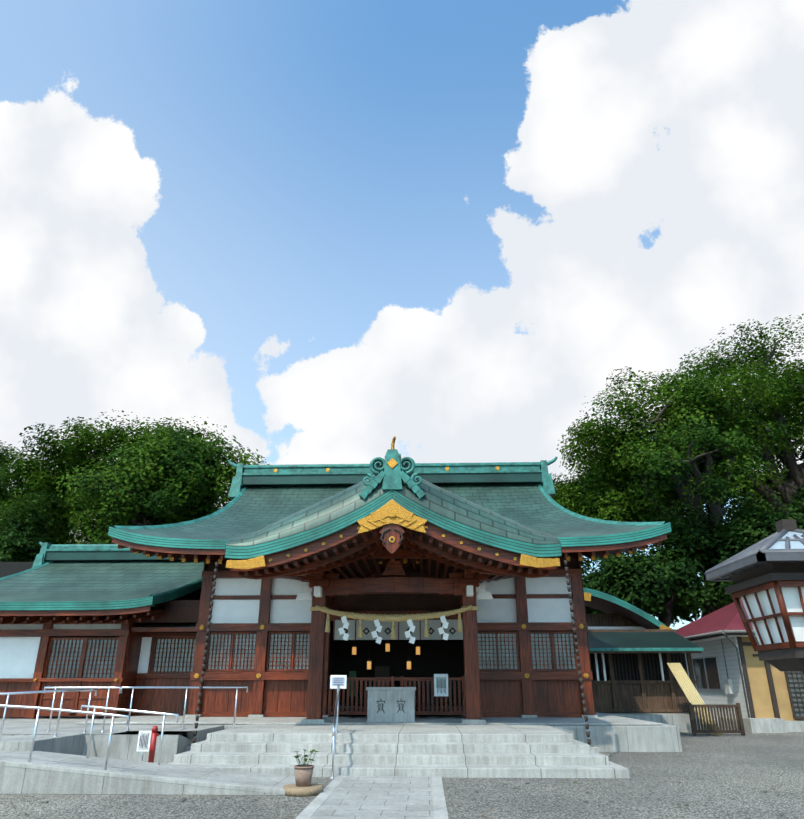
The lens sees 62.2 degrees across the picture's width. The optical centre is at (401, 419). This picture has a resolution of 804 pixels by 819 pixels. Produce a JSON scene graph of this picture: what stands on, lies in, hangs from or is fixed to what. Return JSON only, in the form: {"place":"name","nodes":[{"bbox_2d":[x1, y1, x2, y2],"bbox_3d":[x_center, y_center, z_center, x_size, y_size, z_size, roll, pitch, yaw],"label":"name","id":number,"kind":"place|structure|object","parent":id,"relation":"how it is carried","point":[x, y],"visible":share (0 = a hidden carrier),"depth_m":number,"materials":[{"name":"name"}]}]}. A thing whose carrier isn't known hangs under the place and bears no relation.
{"place":"outdoors","nodes":[
{"label":"outdoors","id":0,"kind":"place"},
{"bbox_2d":[32,542,193,567],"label":"roof ridge","id":1,"kind":"structure","parent":0,"point":[79,552],"depth_m":25.47,"materials":[{"name":"teal metal"}]},
{"bbox_2d":[0,409,269,543],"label":"camphor tree","id":2,"kind":"object","parent":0,"point":[163,451],"depth_m":38.59,"materials":[{"name":"green plant"}]},
{"bbox_2d":[295,775,448,818],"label":"paved path","id":3,"kind":"structure","parent":0,"point":[377,797],"depth_m":9.59,"materials":[{"name":"stone"}]},
{"bbox_2d":[236,621,519,713],"bbox_3d":[-0.073,8.000,22.394,12.000,4.800,3.000,-1,-22,2],"label":"hall interior","id":4,"kind":"object","parent":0,"point":[387,658],"visible":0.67,"depth_m":23.59,"materials":[{"name":"black wood"}]},
{"bbox_2d":[224,474,561,578],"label":"porch roof","id":5,"kind":"structure","parent":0,"point":[452,517],"depth_m":16.25,"materials":[{"name":"teal metal"}]},
{"bbox_2d":[226,436,560,568],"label":"gable ornaments","id":6,"kind":"object","parent":5,"relation":"on","point":[392,470],"visible":0.96,"depth_m":16.15,"materials":[{"name":"gold metal"}]},
{"bbox_2d":[235,525,551,582],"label":"porch rafters","id":7,"kind":"object","parent":5,"relation":"attached to","point":[496,572],"visible":0.92,"depth_m":16.84,"materials":[{"name":"brown wood"}]},
{"bbox_2d":[0,728,803,818],"bbox_3d":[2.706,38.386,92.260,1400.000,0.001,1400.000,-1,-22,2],"label":"ground","id":8,"kind":"structure","parent":0,"point":[714,775],"depth_m":9.99,"materials":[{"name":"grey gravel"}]},
{"bbox_2d":[0,440,110,561],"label":"tree","id":9,"kind":"object","parent":8,"relation":"on","point":[3,458],"depth_m":45.61,"materials":[{"name":"green plant"}]},
{"bbox_2d":[0,725,295,795],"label":"wheelchair ramp","id":10,"kind":"structure","parent":8,"relation":"on","point":[61,763],"depth_m":11.21,"materials":[{"name":"grey concrete"}]},
{"bbox_2d":[0,689,97,739],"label":"handrail","id":11,"kind":"object","parent":10,"relation":"on","point":[8,694],"visible":0.88,"depth_m":13.29,"materials":[{"name":"metal"}]},
{"bbox_2d":[0,704,128,769],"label":"ramp handrail","id":12,"kind":"structure","parent":10,"relation":"on","point":[71,711],"depth_m":10.85,"materials":[{"name":"metal"}]},
{"bbox_2d":[43,687,120,732],"bbox_3d":[-7.066,6.343,14.579,1.742,0.941,0.097,-1,-22,2],"label":"terrace handrail","id":13,"kind":"object","parent":10,"relation":"on","point":[56,688],"depth_m":14.70,"materials":[{"name":"metal"}]},
{"bbox_2d":[80,705,178,764],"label":"ramp handrail","id":14,"kind":"structure","parent":10,"relation":"on","point":[130,710],"depth_m":12.07,"materials":[{"name":"metal"}]},
{"bbox_2d":[137,726,158,762],"bbox_3d":[-4.946,6.394,12.947,0.241,0.800,0.401,-3,-22,7],"label":"fire hydrant sign","id":15,"kind":"object","parent":10,"relation":"on","point":[145,738],"visible":0.9,"depth_m":12.88,"materials":[{"name":"metal"}]},
{"bbox_2d":[121,686,247,730],"bbox_3d":[-5.124,6.799,15.728,2.962,0.942,0.096,11,-24,-26],"label":"terrace handrail","id":16,"kind":"object","parent":10,"relation":"on","point":[142,687],"depth_m":15.77,"materials":[{"name":"metal"}]},
{"bbox_2d":[283,749,322,796],"bbox_3d":[-1.524,5.458,10.341,0.591,0.611,0.600,-1,-22,2],"label":"potted plant","id":17,"kind":"object","parent":8,"relation":"on","point":[303,786],"visible":1,"depth_m":10.20,"materials":[{"name":"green plant"}]},
{"bbox_2d":[329,685,339,778],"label":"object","id":18,"kind":"structure","parent":8,"relation":"on","point":[335,727],"depth_m":12.73,"materials":[{"name":"metal"}]},
{"bbox_2d":[330,675,346,688],"bbox_3d":[-1.419,6.262,14.726,0.360,1.160,0.054,-1,-22,2],"label":"sign","id":19,"kind":"object","parent":18,"relation":"attached to","point":[337,680],"visible":0.77,"depth_m":14.87,"materials":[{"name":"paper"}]},
{"bbox_2d":[0,713,682,751],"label":"stone platform","id":20,"kind":"structure","parent":8,"relation":"on","point":[610,733],"depth_m":17.47,"materials":[{"name":"grey stone"}]},
{"bbox_2d":[0,561,228,717],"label":"wing walls","id":21,"kind":"structure","parent":20,"relation":"on","point":[34,656],"depth_m":21.48,"materials":[{"name":"brown wood"}]},
{"bbox_2d":[0,560,203,615],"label":"wing roof","id":22,"kind":"structure","parent":21,"relation":"on","point":[71,588],"depth_m":23.14,"materials":[{"name":"teal metal"}]},
{"bbox_2d":[0,608,165,623],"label":"eave rafters","id":23,"kind":"object","parent":22,"relation":"attached to","point":[49,619],"visible":0.79,"depth_m":21.05,"materials":[{"name":"brown wood"}]},
{"bbox_2d":[366,687,415,721],"bbox_3d":[-0.286,7.759,18.136,1.340,0.900,0.680,-1,-22,2],"label":"offering box","id":24,"kind":"object","parent":20,"relation":"on","point":[391,704],"visible":0.98,"depth_m":17.86,"materials":[{"name":"stone"}]},
{"bbox_2d":[185,485,597,717],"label":"hall walls","id":25,"kind":"structure","parent":20,"relation":"on","point":[524,626],"depth_m":21.13,"materials":[{"name":"brown wood"}]},
{"bbox_2d":[108,483,671,554],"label":"roof","id":26,"kind":"structure","parent":25,"relation":"on","point":[246,510],"depth_m":23.52,"materials":[{"name":"teal metal"}]},
{"bbox_2d":[118,541,660,563],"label":"roof rafters","id":27,"kind":"object","parent":26,"relation":"attached to","point":[209,559],"visible":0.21,"depth_m":20.78,"materials":[{"name":"brown wood"}]},
{"bbox_2d":[185,560,598,752],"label":"rain chains","id":28,"kind":"object","parent":26,"relation":"hanging from","point":[593,748],"visible":0.96,"depth_m":14.99,"materials":[{"name":"black metal"}]},
{"bbox_2d":[228,457,557,499],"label":"ridge","id":29,"kind":"structure","parent":26,"relation":"on","point":[490,473],"depth_m":27.77,"materials":[{"name":"teal metal"}]},
{"bbox_2d":[328,617,465,715],"bbox_3d":[-0.138,7.527,20.469,4.200,2.855,0.618,-1,-22,2],"label":"fence and curtain","id":30,"kind":"object","parent":25,"relation":"attached to","point":[439,684],"visible":0.65,"depth_m":20.05,"materials":[{"name":"brown wood"}]},
{"bbox_2d":[296,549,492,722],"bbox_3d":[-0.183,5.970,19.619,5.532,5.280,3.660,-1,-22,2],"label":"porch frame","id":31,"kind":"object","parent":20,"relation":"on","point":[320,589],"visible":0.71,"depth_m":18.57,"materials":[{"name":"brown wood"}]},
{"bbox_2d":[310,605,477,643],"bbox_3d":[-0.224,5.663,18.400,4.640,1.034,0.595,-1,-22,2],"label":"shimenawa rope","id":32,"kind":"object","parent":31,"relation":"attached to","point":[394,618],"visible":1,"depth_m":18.20,"materials":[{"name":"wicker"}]},
{"bbox_2d":[167,724,629,777],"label":"stone steps","id":33,"kind":"structure","parent":8,"relation":"on","point":[496,751],"depth_m":13.23,"materials":[{"name":"stone"}]},
{"bbox_2d":[595,501,649,560],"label":"tree","id":34,"kind":"object","parent":8,"relation":"on","point":[603,519],"depth_m":45.34,"materials":[{"name":"brown plant"}]},
{"bbox_2d":[551,451,691,521],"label":"tree","id":35,"kind":"object","parent":34,"relation":"attached to","point":[601,508],"visible":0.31,"depth_m":44.15,"materials":[{"name":"green plant"}]},
{"bbox_2d":[583,587,671,628],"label":"curved roof","id":36,"kind":"structure","parent":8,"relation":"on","point":[620,614],"depth_m":31.11,"materials":[{"name":"teal metal"}]},
{"bbox_2d":[618,543,687,627],"bbox_3d":[13.717,11.008,35.938,5.712,9.627,4.995,-1,-22,2],"label":"tree","id":37,"kind":"object","parent":8,"relation":"on","point":[667,620],"visible":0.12,"depth_m":35.25,"materials":[{"name":"brown plant"}]},
{"bbox_2d":[582,518,716,626],"bbox_3d":[13.574,8.544,37.328,8.086,5.679,7.366,-1,-22,2],"label":"tree","id":38,"kind":"object","parent":37,"relation":"on","point":[648,572],"visible":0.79,"depth_m":35.39,"materials":[{"name":"green plant"}]},
{"bbox_2d":[588,629,718,731],"bbox_3d":[8.550,10.205,26.379,5.600,3.750,4.400,-1,-22,2],"label":"corridor","id":39,"kind":"object","parent":8,"relation":"on","point":[633,676],"visible":0.73,"depth_m":25.28,"materials":[{"name":"wood"}]},
{"bbox_2d":[592,385,772,617],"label":"tree","id":40,"kind":"object","parent":8,"relation":"on","point":[713,508],"visible":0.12,"depth_m":40.43,"materials":[{"name":"brown plant"}]},
{"bbox_2d":[551,358,803,521],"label":"tree","id":41,"kind":"object","parent":40,"relation":"on","point":[693,397],"visible":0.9,"depth_m":40.21,"materials":[{"name":"green plant"}]},
{"bbox_2d":[667,663,722,734],"bbox_3d":[10.266,9.766,23.451,0.472,2.336,1.894,6,-22,-14],"label":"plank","id":42,"kind":"object","parent":8,"relation":"on","point":[688,688],"visible":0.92,"depth_m":23.72,"materials":[{"name":"beige wood"}]},
{"bbox_2d":[676,516,730,613],"bbox_3d":[18.471,10.843,37.099,5.379,10.792,3.795,-1,-22,2],"label":"tree","id":43,"kind":"object","parent":8,"relation":"on","point":[713,609],"visible":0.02,"depth_m":36.90,"materials":[{"name":"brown plant"}]},
{"bbox_2d":[688,703,745,735],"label":"fence","id":44,"kind":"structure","parent":8,"relation":"on","point":[738,713],"depth_m":22.20,"materials":[{"name":"brown wood"}]},
{"bbox_2d":[703,519,803,675],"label":"lantern","id":45,"kind":"object","parent":8,"relation":"on","point":[766,575],"visible":1,"depth_m":5.51,"materials":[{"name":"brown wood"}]},
{"bbox_2d":[718,336,803,516],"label":"tree","id":46,"kind":"object","parent":8,"relation":"on","point":[790,484],"visible":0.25,"depth_m":44.98,"materials":[{"name":"brown plant"}]},
{"bbox_2d":[651,314,803,493],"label":"tree","id":47,"kind":"object","parent":46,"relation":"attached to","point":[791,369],"visible":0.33,"depth_m":46.35,"materials":[{"name":"green plant"}]},
{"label":"dark tree trunk","id":48,"kind":"object","parent":8,"relation":"on","visible":0},
{"bbox_2d":[0,493,65,561],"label":"tree","id":49,"kind":"object","parent":48,"relation":"on","point":[13,532],"visible":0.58,"depth_m":36.12,"materials":[{"name":"green plant"}]},
{"bbox_2d":[0,0,803,629],"label":"sky","id":50,"kind":"structure","parent":0,"point":[315,231],"materials":[{"name":"blue"}]},
{"bbox_2d":[648,500,757,610],"bbox_3d":[17.989,7.662,37.928,8.574,6.339,6.772,-1,-22,2],"label":"tree","id":51,"kind":"object","parent":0,"point":[713,553],"visible":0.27,"depth_m":37.07,"materials":[{"name":"green plant"}]},
{"bbox_2d":[685,637,803,732],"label":"office building","id":52,"kind":"structure","parent":0,"point":[775,697],"depth_m":24.51,"materials":[{"name":"white paint"}]},
{"bbox_2d":[677,599,755,642],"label":"red roof","id":53,"kind":"structure","parent":52,"relation":"on","point":[727,617],"depth_m":27.20,"materials":[{"name":"red metal"}]},
{"bbox_2d":[684,630,754,717],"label":"office gutter pipes","id":54,"kind":"object","parent":52,"relation":"attached to","point":[728,685],"visible":0.62,"depth_m":24.73,"materials":[{"name":"metal"}]},
{"bbox_2d":[771,483,803,523],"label":"dark tree","id":55,"kind":"object","parent":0,"point":[797,501],"visible":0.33,"depth_m":38.20,"materials":[{"name":"green plant"}]},
{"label":"camphor tree trunk","id":56,"kind":"object","parent":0,"visible":0},
{"bbox_2d":[559,421,785,522],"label":"tree","id":57,"kind":"object","parent":56,"relation":"attached to","point":[757,494],"visible":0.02,"depth_m":49.81,"materials":[{"name":"green plant"}]},
{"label":"dark tree trunk","id":58,"kind":"object","parent":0,"visible":0},
{"bbox_2d":[702,490,803,609],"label":"tree","id":59,"kind":"object","parent":58,"relation":"attached to","point":[744,521],"visible":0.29,"depth_m":35.45,"materials":[{"name":"green plant"}]},
{"bbox_3d":[9.401,12.215,39.179,5.415,9.781,4.196,-1,-22,2],"label":"dark tree trunk","id":60,"kind":"object","parent":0,"visible":0},
{"bbox_2d":[581,555,621,613],"bbox_3d":[9.458,9.980,39.822,7.882,6.676,7.131,-1,-22,2],"label":"dark tree","id":61,"kind":"object","parent":60,"relation":"attached to","point":[590,610],"visible":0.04,"depth_m":37.88,"materials":[{"name":"green plant"}]}
]}

